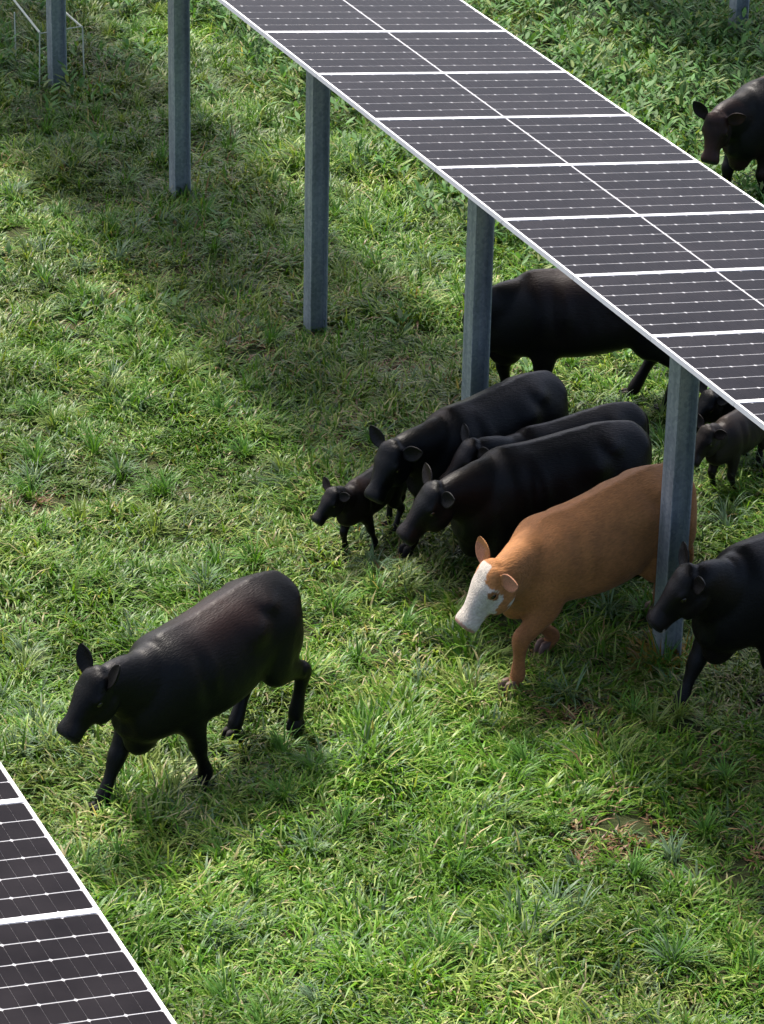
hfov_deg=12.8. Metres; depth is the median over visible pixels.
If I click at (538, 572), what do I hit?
cow
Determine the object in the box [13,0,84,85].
rod guard
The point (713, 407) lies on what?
calf
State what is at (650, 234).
solar array
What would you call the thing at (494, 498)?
cow
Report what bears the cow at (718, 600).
on the ground at (604, 824)
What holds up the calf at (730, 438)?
on the ground at (604, 824)
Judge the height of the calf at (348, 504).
0.742 m
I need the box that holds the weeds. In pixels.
[0,0,763,388]
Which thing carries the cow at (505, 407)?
on the ground at (604, 824)
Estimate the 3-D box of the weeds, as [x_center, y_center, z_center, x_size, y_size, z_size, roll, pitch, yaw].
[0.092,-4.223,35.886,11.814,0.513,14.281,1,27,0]
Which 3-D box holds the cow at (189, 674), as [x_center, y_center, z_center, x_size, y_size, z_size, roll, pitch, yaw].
[-1.378,1.309,23.733,0.659,1.406,2.347,21,33,34]
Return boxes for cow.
[56,570,311,815]
[364,370,568,558]
[396,420,651,557]
[438,402,648,479]
[455,463,696,696]
[462,268,669,417]
[646,532,763,715]
[692,76,763,201]
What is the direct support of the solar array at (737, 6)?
on the ground at (604, 824)
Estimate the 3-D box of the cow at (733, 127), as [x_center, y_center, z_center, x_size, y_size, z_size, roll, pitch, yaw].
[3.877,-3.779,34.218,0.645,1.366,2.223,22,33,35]
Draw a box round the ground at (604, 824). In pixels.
[0,0,763,1023]
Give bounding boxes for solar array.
[0,762,176,1023]
[46,0,763,657]
[728,0,749,32]
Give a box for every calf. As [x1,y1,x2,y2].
[311,465,407,555]
[694,409,763,489]
[696,381,748,463]
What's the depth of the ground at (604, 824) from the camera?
26.84 m
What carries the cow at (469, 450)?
on the ground at (604, 824)
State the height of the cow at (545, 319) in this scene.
1.445 m
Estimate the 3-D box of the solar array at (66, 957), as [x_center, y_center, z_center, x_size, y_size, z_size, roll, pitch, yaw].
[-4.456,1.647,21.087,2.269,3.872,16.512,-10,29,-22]

